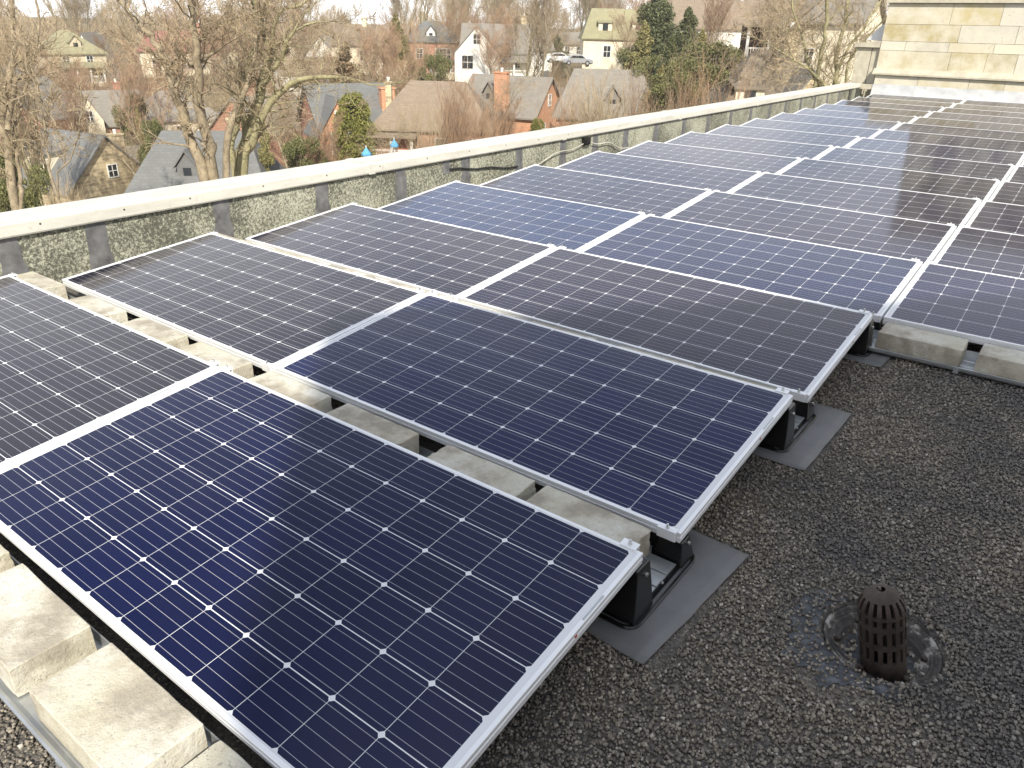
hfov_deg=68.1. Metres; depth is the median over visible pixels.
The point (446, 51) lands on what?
window
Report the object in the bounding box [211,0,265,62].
bare tree
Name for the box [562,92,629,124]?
bare shrub
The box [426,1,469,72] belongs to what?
bare tree
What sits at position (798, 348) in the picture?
solar panel
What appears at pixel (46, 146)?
bare tree
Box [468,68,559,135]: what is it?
house
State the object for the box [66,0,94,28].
bare tree
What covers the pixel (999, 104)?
solar panel
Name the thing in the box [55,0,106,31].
bare tree
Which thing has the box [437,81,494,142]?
bare tree
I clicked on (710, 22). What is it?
bare tree
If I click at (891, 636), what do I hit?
roof drain
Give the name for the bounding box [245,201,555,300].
solar panel
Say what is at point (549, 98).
window
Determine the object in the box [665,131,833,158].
solar panel
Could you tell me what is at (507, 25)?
bare tree
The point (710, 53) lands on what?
evergreen tree
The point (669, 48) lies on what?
evergreen tree
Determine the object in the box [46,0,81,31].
bare tree
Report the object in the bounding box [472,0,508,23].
bare tree
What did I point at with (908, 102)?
solar panel
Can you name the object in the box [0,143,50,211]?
evergreen tree
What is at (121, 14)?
bare tree
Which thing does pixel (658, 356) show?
ballast block
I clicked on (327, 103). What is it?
house
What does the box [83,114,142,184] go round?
bare tree
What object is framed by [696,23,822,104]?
house
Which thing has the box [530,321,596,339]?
ballast block
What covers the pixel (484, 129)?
bare shrub
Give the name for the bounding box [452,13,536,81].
house
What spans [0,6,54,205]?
bare tree
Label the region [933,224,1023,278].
solar panel
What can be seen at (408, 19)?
bare tree
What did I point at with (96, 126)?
bare tree
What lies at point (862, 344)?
panel support
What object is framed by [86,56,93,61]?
window
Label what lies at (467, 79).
bare tree
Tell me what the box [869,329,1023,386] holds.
ballast tray
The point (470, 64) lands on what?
window
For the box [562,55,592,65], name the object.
parked car
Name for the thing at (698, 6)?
house
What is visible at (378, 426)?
ballast block
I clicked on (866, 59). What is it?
stone buttress
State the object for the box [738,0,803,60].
house
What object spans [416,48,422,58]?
window
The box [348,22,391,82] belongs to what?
bare tree
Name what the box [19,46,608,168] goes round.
undergrowth
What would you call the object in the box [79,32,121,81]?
house
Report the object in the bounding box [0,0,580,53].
woodland
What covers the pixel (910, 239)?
solar panel
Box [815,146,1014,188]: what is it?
solar panel
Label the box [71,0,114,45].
bare tree
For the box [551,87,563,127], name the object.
house
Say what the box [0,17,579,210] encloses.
ground
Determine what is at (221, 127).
bare tree
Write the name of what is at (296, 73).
house
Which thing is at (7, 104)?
bare tree
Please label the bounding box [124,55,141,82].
bare shrub
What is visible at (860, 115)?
solar panel
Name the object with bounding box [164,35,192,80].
bare tree
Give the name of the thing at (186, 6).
bare tree
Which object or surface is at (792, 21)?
bare tree
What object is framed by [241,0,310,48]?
bare tree
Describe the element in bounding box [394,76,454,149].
bare shrub
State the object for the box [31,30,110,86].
house
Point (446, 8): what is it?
bare tree
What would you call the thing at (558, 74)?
bare shrub
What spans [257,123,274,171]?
ivy covered tree
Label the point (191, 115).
house
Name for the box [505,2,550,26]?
bare tree
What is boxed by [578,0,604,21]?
bare tree
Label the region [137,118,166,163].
evergreen tree
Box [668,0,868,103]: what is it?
bare tree
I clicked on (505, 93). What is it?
bare tree
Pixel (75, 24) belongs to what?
bare tree
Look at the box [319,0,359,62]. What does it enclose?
bare tree
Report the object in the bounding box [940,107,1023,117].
solar panel
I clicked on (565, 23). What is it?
bare tree
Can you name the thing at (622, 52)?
evergreen tree
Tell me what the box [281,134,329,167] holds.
evergreen tree
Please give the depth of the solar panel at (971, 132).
11.51 m
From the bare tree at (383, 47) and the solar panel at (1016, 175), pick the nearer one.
the solar panel at (1016, 175)
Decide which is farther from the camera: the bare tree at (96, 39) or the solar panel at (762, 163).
the bare tree at (96, 39)
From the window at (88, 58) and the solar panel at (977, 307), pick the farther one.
the window at (88, 58)
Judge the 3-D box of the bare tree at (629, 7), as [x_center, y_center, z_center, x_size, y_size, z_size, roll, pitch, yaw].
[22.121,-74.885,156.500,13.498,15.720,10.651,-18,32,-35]
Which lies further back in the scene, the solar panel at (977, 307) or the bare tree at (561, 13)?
the bare tree at (561, 13)
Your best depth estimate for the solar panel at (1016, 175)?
8.09 m
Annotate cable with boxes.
[450,166,518,169]
[539,137,627,163]
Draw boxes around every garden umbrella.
[361,145,370,155]
[390,140,398,151]
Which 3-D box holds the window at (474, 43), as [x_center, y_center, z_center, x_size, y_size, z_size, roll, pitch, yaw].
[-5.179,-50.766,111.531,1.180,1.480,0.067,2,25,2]
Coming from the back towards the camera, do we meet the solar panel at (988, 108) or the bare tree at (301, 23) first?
the bare tree at (301, 23)
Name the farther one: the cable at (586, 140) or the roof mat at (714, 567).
the cable at (586, 140)
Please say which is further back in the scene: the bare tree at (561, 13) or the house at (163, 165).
the bare tree at (561, 13)
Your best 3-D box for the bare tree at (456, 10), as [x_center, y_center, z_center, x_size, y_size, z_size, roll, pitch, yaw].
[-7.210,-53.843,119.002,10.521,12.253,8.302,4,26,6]
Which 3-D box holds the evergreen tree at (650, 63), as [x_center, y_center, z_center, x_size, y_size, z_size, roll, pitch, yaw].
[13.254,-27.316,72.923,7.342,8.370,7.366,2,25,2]
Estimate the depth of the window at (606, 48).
112.63 m
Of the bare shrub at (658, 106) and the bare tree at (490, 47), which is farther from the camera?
the bare tree at (490, 47)
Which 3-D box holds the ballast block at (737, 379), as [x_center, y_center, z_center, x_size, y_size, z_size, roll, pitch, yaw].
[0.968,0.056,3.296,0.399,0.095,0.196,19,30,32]
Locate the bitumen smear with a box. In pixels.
[779,589,951,701]
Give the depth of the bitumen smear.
2.07 m
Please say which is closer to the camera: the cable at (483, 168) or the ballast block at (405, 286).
the ballast block at (405, 286)
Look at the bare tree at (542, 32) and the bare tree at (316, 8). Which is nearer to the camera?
the bare tree at (542, 32)
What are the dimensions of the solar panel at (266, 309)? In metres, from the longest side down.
1.956 x 1.024 x 0.060 m
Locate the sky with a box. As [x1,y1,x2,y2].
[3,0,887,28]
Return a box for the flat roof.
[0,161,1023,767]
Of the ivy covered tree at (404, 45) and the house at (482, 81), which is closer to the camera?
the house at (482, 81)
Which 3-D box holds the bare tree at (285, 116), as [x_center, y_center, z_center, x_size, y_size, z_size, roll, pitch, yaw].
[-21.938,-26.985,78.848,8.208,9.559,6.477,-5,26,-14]
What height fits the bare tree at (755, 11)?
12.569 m
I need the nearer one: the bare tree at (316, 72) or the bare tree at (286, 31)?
the bare tree at (316, 72)
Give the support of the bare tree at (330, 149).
on the ground
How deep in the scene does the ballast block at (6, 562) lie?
2.19 m
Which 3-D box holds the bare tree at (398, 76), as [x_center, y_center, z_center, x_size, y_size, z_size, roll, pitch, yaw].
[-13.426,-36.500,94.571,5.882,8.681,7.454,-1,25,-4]
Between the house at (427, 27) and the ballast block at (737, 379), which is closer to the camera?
the ballast block at (737, 379)
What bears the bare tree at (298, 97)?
on the ground
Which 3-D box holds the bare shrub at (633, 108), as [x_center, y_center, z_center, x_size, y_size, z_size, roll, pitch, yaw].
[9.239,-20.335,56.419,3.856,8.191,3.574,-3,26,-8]
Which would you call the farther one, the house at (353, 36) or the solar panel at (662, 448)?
the house at (353, 36)
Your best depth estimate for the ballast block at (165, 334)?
3.71 m
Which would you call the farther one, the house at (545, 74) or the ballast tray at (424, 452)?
the house at (545, 74)
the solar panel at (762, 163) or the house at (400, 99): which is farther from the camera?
the house at (400, 99)
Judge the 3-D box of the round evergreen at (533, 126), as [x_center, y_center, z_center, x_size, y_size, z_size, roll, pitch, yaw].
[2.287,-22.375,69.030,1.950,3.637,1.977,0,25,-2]
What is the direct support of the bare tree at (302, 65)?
on the ground
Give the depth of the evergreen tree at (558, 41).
127.32 m
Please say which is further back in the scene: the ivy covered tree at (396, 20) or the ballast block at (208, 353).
the ivy covered tree at (396, 20)
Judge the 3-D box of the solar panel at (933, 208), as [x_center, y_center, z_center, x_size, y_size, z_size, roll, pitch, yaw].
[3.030,-1.663,6.813,1.956,0.060,1.024,19,36,32]
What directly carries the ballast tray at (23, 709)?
on the flat roof
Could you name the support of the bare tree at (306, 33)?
on the ground
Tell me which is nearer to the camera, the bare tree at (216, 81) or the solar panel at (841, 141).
the solar panel at (841, 141)
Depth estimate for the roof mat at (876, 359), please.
3.91 m
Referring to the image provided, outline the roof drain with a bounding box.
[823,584,942,687]
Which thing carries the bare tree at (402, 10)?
on the ground
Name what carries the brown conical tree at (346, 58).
on the ground
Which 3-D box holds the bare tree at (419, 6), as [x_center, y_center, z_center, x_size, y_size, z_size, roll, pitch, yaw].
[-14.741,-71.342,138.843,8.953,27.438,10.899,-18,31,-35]
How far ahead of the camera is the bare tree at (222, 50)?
117.94 m
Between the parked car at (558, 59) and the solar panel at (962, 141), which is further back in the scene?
the parked car at (558, 59)
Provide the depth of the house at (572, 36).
142.04 m
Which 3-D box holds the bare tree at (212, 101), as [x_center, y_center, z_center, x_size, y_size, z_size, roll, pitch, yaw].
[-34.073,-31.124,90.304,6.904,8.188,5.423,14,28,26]
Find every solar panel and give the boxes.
[0,272,219,468]
[0,364,642,767]
[62,230,424,371]
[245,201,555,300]
[275,290,792,542]
[377,179,645,251]
[459,245,872,402]
[479,163,711,217]
[555,150,761,192]
[579,213,922,322]
[616,140,800,173]
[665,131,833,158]
[666,190,956,264]
[706,123,859,147]
[730,171,981,228]
[739,117,881,137]
[767,112,900,129]
[778,156,999,208]
[793,108,916,122]
[815,104,930,117]
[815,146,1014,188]
[833,100,943,111]
[846,137,1023,167]
[851,96,954,107]
[867,93,964,103]
[870,129,1023,151]
[883,259,1023,350]
[893,122,1023,140]
[910,116,1023,132]
[926,111,1023,124]
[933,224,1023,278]
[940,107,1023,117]
[951,103,1023,112]
[961,99,1023,107]
[966,199,1023,234]
[989,179,1023,204]
[1007,164,1023,182]
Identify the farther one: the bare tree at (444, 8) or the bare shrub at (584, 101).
the bare tree at (444, 8)
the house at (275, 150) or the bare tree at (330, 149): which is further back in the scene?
the house at (275, 150)
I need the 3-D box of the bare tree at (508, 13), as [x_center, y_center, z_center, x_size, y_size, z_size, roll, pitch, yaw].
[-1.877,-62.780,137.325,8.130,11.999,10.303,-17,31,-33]
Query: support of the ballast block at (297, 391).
on the ballast tray at (424, 452)
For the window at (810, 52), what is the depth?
62.20 m
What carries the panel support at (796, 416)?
on the roof mat at (812, 442)
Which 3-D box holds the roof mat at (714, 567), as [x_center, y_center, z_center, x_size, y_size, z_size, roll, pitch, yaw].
[0.410,0.590,2.330,0.387,0.009,0.625,22,32,36]
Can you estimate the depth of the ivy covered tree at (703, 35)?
68.87 m
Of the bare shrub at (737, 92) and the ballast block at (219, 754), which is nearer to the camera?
the ballast block at (219, 754)
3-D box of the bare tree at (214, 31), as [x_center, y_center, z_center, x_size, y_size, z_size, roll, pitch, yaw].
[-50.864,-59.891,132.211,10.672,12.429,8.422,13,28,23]
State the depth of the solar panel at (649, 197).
6.91 m
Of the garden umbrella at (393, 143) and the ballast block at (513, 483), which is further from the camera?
the garden umbrella at (393, 143)
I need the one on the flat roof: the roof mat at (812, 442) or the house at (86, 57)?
the roof mat at (812, 442)
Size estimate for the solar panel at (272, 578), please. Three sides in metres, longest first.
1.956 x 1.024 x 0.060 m
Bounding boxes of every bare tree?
[0,0,112,210]
[0,0,117,202]
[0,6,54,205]
[5,29,30,60]
[16,45,54,79]
[33,44,92,90]
[38,43,91,82]
[41,115,76,130]
[43,51,96,132]
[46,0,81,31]
[49,0,86,33]
[51,73,96,90]
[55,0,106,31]
[55,61,110,90]
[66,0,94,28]
[67,107,125,145]
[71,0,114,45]
[75,26,121,62]
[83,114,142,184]
[88,0,140,89]
[92,14,126,79]
[97,0,299,181]
[102,32,193,144]
[103,0,140,40]
[112,0,137,40]
[134,48,190,95]
[141,0,206,30]
[146,5,181,30]
[156,0,186,30]
[157,39,193,85]
[164,0,205,30]
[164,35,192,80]
[168,115,226,130]
[172,0,205,30]
[185,0,244,74]
[185,27,223,80]
[186,52,237,111]
[192,27,233,83]
[201,5,237,72]
[203,7,240,55]
[204,88,225,111]
[209,0,281,84]
[210,0,424,176]
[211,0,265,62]
[228,78,329,168]
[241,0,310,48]
[253,36,326,159]
[263,2,335,93]
[264,3,317,56]
[265,81,313,161]
[275,0,331,47]
[284,110,353,166]
[286,46,324,82]
[286,51,335,96]
[299,43,336,82]
[304,0,325,41]
[304,10,332,35]
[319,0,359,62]
[322,49,372,82]
[341,12,387,74]
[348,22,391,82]
[350,1,359,21]
[352,42,381,82]
[352,107,417,155]
[362,18,431,95]
[364,10,429,70]
[364,22,407,79]
[376,1,406,24]
[377,67,428,93]
[383,0,409,25]
[385,53,415,94]
[386,0,425,59]
[388,28,434,72]
[391,0,417,26]
[412,0,441,23]
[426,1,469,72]
[431,1,456,24]
[434,0,491,47]
[437,0,463,29]
[437,4,468,37]
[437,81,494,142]
[438,73,480,96]
[439,0,457,23]
[446,0,473,25]
[458,0,472,32]
[459,0,489,22]
[467,4,518,73]
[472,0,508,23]
[478,28,514,73]
[484,0,507,18]
[484,61,541,135]
[484,96,529,136]
[489,0,539,23]
[493,3,517,22]
[494,0,517,19]
[502,0,584,83]
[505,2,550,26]
[506,0,570,75]
[532,0,558,30]
[535,0,581,34]
[542,0,575,37]
[542,4,579,52]
[552,0,579,32]
[561,0,583,31]
[569,0,627,30]
[573,0,584,31]
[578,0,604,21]
[597,0,643,8]
[602,0,646,69]
[603,0,627,8]
[616,20,638,49]
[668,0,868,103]
[675,0,743,44]
[727,0,889,91]
[739,0,833,77]
[763,0,822,67]
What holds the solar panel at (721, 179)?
on the ballast tray
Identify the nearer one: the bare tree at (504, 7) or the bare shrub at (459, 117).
the bare shrub at (459, 117)
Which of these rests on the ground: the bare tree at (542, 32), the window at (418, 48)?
the bare tree at (542, 32)
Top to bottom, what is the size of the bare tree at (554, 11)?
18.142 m
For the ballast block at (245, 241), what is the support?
on the ballast tray
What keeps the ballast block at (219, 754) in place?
on the ballast tray at (23, 709)
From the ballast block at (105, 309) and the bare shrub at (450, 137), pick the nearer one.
the ballast block at (105, 309)
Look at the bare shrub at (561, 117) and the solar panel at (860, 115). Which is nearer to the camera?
the solar panel at (860, 115)
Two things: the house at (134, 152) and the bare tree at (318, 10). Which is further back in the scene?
the bare tree at (318, 10)
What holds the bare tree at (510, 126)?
on the ground
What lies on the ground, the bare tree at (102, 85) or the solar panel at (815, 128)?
the bare tree at (102, 85)
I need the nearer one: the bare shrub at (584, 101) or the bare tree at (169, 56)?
the bare shrub at (584, 101)
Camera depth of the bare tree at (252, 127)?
33.46 m
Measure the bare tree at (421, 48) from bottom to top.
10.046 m
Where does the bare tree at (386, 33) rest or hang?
on the ground
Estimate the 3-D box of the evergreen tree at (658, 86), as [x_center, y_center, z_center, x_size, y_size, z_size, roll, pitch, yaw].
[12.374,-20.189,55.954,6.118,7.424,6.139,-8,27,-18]
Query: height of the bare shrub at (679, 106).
7.669 m
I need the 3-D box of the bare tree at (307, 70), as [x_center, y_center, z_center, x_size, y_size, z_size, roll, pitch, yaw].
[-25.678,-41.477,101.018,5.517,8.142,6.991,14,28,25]
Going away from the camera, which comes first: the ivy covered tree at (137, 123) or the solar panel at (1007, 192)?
the solar panel at (1007, 192)
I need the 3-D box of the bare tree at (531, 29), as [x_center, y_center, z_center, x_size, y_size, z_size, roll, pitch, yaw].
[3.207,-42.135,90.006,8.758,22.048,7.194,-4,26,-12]
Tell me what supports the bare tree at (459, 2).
on the ground
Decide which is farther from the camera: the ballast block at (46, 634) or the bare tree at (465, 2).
the bare tree at (465, 2)
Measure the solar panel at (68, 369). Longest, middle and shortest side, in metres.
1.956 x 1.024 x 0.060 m
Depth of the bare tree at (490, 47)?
105.07 m
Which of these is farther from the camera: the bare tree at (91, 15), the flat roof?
the bare tree at (91, 15)
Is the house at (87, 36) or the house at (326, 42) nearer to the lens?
the house at (87, 36)
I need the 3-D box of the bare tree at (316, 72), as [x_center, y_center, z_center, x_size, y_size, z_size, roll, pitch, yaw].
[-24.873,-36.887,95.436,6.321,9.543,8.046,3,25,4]
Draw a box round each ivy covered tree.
[135,105,149,158]
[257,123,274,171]
[379,13,411,82]
[395,37,418,94]
[623,20,653,69]
[638,65,671,114]
[684,28,713,94]
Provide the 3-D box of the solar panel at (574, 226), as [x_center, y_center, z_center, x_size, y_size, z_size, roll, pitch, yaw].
[-0.041,-1.370,6.051,1.956,0.060,1.024,19,36,32]
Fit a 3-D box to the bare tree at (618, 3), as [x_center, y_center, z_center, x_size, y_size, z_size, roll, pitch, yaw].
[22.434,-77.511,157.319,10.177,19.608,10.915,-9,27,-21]
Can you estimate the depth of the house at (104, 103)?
86.59 m
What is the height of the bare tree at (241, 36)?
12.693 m
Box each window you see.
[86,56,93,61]
[86,110,94,123]
[106,163,119,177]
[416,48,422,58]
[435,48,450,59]
[461,55,472,68]
[473,34,480,44]
[548,94,551,106]
[603,45,610,57]
[802,48,814,64]
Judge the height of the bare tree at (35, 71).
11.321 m
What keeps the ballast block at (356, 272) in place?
on the ballast tray
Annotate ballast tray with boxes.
[0,555,220,767]
[67,294,651,553]
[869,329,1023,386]
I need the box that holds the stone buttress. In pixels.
[851,24,884,96]
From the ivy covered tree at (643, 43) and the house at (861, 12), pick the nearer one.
the house at (861, 12)
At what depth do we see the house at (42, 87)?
79.61 m
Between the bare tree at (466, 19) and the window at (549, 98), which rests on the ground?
the bare tree at (466, 19)
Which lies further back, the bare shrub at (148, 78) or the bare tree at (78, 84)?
the bare shrub at (148, 78)
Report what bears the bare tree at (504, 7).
on the ground
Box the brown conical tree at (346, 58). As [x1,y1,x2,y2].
[329,41,365,82]
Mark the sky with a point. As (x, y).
(370, 5)
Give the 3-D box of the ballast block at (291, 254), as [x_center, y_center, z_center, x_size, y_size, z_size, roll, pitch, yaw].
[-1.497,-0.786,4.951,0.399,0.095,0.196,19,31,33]
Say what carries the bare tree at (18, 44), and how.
on the ground
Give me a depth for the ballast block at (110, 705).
1.69 m
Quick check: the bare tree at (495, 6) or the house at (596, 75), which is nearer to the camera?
the house at (596, 75)
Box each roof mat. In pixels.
[586,529,748,664]
[752,402,851,470]
[843,352,891,367]
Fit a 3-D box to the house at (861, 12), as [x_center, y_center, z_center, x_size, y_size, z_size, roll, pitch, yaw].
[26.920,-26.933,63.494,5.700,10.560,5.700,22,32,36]
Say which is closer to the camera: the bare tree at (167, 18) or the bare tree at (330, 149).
the bare tree at (330, 149)
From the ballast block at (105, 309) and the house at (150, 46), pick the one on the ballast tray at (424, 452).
the ballast block at (105, 309)
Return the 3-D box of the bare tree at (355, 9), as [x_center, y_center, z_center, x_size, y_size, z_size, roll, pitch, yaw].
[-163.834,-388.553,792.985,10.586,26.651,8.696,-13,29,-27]
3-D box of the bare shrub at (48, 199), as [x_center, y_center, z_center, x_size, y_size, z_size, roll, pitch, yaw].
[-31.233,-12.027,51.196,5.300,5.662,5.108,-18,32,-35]
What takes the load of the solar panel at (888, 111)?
on the flat roof
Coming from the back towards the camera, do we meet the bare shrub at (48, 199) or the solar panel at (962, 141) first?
the bare shrub at (48, 199)
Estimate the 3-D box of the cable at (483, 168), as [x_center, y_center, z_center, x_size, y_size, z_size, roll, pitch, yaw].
[-0.270,-2.233,7.820,0.015,0.121,1.120,19,31,32]
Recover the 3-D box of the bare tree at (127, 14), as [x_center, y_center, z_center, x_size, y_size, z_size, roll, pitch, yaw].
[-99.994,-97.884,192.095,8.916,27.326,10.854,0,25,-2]
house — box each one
[0,75,87,160]
[3,64,36,78]
[20,128,140,205]
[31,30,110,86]
[67,79,141,144]
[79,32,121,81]
[124,112,284,192]
[125,145,139,163]
[134,90,217,141]
[136,21,230,77]
[209,85,301,165]
[210,28,241,70]
[241,23,297,72]
[272,57,339,95]
[296,83,395,161]
[304,35,332,56]
[330,15,410,74]
[367,77,498,154]
[407,21,459,79]
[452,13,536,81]
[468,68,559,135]
[520,23,553,76]
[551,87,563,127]
[552,68,649,126]
[559,32,580,55]
[578,8,640,68]
[667,0,744,48]
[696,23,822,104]
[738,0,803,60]
[793,0,886,85]
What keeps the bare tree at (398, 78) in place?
on the ground
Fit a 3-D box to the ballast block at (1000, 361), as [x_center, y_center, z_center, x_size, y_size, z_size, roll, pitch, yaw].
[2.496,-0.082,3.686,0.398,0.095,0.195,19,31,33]
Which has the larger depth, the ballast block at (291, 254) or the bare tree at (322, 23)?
the bare tree at (322, 23)
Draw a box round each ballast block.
[0,544,14,573]
[0,563,96,696]
[17,271,67,299]
[29,643,207,767]
[68,295,127,322]
[121,317,188,348]
[178,341,253,378]
[183,741,251,767]
[218,233,250,243]
[248,370,331,412]
[271,249,313,261]
[326,403,418,453]
[327,265,374,278]
[387,281,439,295]
[426,445,535,500]
[457,301,515,317]
[526,485,651,556]
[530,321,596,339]
[619,346,695,367]
[701,369,775,389]
[875,322,968,366]
[974,343,1023,381]
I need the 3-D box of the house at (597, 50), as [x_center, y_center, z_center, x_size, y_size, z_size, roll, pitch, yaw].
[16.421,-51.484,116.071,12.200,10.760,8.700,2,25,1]
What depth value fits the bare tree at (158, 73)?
103.37 m
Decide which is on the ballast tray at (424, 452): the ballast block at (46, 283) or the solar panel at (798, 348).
the ballast block at (46, 283)
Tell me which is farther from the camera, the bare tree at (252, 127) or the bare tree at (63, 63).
the bare tree at (63, 63)
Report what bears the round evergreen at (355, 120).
on the ground
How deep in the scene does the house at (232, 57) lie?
144.81 m
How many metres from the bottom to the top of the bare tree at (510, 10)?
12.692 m
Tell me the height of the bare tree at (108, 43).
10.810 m
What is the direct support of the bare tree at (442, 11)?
on the ground
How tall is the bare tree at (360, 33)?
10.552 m
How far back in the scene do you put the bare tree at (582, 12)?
166.09 m
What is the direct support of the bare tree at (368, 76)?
on the ground
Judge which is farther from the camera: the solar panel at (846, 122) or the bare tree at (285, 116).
the bare tree at (285, 116)
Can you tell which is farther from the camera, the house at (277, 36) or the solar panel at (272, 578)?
the house at (277, 36)
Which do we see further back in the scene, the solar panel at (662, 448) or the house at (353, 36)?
the house at (353, 36)
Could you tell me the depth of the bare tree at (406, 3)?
207.74 m
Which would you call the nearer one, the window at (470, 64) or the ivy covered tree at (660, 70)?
the ivy covered tree at (660, 70)
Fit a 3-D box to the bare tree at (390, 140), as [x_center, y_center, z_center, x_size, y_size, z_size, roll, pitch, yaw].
[-9.692,-17.293,56.369,4.526,6.833,5.762,-12,29,-26]
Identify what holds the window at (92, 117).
in the house at (104, 103)
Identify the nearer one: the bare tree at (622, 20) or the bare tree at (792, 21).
the bare tree at (792, 21)
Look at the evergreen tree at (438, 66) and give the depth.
88.18 m
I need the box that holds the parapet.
[0,83,871,281]
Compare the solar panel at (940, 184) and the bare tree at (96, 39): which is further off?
the bare tree at (96, 39)
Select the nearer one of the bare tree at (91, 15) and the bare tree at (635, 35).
the bare tree at (635, 35)
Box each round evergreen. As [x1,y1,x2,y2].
[331,91,380,160]
[530,118,545,130]
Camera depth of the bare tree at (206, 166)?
31.29 m
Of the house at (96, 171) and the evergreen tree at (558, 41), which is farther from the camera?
the evergreen tree at (558, 41)
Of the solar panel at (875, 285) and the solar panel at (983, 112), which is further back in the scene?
the solar panel at (983, 112)
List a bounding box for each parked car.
[545,53,568,62]
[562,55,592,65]
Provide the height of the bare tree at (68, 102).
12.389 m
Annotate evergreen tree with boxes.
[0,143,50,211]
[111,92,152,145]
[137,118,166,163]
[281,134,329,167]
[416,52,451,80]
[552,34,569,74]
[616,38,651,71]
[618,0,682,75]
[631,54,662,89]
[640,57,729,112]
[644,34,678,97]
[673,6,698,56]
[679,40,745,100]
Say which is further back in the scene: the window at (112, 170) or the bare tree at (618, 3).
the bare tree at (618, 3)
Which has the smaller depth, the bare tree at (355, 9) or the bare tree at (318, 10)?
the bare tree at (318, 10)
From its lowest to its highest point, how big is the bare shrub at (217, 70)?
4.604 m
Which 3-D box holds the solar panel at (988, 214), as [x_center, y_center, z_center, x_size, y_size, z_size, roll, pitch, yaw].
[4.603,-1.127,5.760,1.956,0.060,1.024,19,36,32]
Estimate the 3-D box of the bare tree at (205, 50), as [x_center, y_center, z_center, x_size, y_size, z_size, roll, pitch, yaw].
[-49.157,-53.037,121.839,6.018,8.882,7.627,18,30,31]
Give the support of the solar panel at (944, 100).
on the flat roof
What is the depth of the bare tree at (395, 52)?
84.12 m
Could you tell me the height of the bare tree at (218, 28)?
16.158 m
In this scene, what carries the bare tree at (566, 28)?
on the ground
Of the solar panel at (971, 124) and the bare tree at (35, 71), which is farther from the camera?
the bare tree at (35, 71)
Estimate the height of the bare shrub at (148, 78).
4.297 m
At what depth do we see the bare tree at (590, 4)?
167.23 m
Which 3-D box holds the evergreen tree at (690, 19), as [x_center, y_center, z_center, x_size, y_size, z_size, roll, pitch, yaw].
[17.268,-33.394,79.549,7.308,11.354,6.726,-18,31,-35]
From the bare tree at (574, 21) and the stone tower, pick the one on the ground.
the bare tree at (574, 21)
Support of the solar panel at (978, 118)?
on the flat roof
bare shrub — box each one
[25,162,85,205]
[77,60,93,89]
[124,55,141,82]
[137,69,156,91]
[206,60,227,82]
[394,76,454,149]
[418,46,484,144]
[433,124,469,144]
[449,67,510,140]
[535,63,587,128]
[546,60,564,79]
[561,54,643,124]
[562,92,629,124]
[615,53,665,116]
[625,68,707,114]
[645,86,694,112]
[656,40,726,109]
[690,39,771,105]
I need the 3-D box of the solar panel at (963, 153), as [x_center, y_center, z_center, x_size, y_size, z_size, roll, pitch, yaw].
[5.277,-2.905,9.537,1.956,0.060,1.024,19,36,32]
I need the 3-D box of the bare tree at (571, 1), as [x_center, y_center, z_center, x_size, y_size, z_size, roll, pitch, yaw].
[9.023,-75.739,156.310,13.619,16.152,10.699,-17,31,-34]
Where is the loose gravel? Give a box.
[0,326,1023,767]
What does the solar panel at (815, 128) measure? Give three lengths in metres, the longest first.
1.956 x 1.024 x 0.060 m
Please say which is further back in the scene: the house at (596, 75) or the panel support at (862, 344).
the house at (596, 75)
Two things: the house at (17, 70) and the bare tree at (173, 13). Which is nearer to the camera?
the house at (17, 70)
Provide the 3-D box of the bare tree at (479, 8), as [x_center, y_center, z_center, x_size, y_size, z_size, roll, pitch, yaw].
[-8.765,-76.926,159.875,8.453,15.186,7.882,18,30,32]
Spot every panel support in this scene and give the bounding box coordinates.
[598,531,695,629]
[758,398,816,452]
[846,319,883,356]
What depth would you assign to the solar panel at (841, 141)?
10.63 m
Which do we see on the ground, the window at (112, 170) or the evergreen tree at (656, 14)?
the evergreen tree at (656, 14)
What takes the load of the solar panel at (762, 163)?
on the flat roof
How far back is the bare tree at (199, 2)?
145.23 m
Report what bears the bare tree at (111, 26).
on the ground
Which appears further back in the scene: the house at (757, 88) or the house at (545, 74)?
the house at (545, 74)
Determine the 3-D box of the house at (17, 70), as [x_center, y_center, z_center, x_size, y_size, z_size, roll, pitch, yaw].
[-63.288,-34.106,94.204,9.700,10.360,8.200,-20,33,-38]
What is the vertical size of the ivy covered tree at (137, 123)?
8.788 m
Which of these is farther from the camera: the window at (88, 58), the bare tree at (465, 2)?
the bare tree at (465, 2)
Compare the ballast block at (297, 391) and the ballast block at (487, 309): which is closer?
the ballast block at (297, 391)
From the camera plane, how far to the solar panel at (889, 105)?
15.25 m
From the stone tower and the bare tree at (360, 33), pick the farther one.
the bare tree at (360, 33)
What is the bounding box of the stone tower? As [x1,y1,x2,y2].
[870,0,1023,102]
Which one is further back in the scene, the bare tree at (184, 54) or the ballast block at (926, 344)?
the bare tree at (184, 54)
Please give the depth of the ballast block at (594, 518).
2.39 m
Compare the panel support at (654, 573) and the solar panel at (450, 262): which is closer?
the panel support at (654, 573)
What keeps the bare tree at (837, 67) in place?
on the ground
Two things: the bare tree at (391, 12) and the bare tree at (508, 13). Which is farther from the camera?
the bare tree at (391, 12)
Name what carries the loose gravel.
on the flat roof
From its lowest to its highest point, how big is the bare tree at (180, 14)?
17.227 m

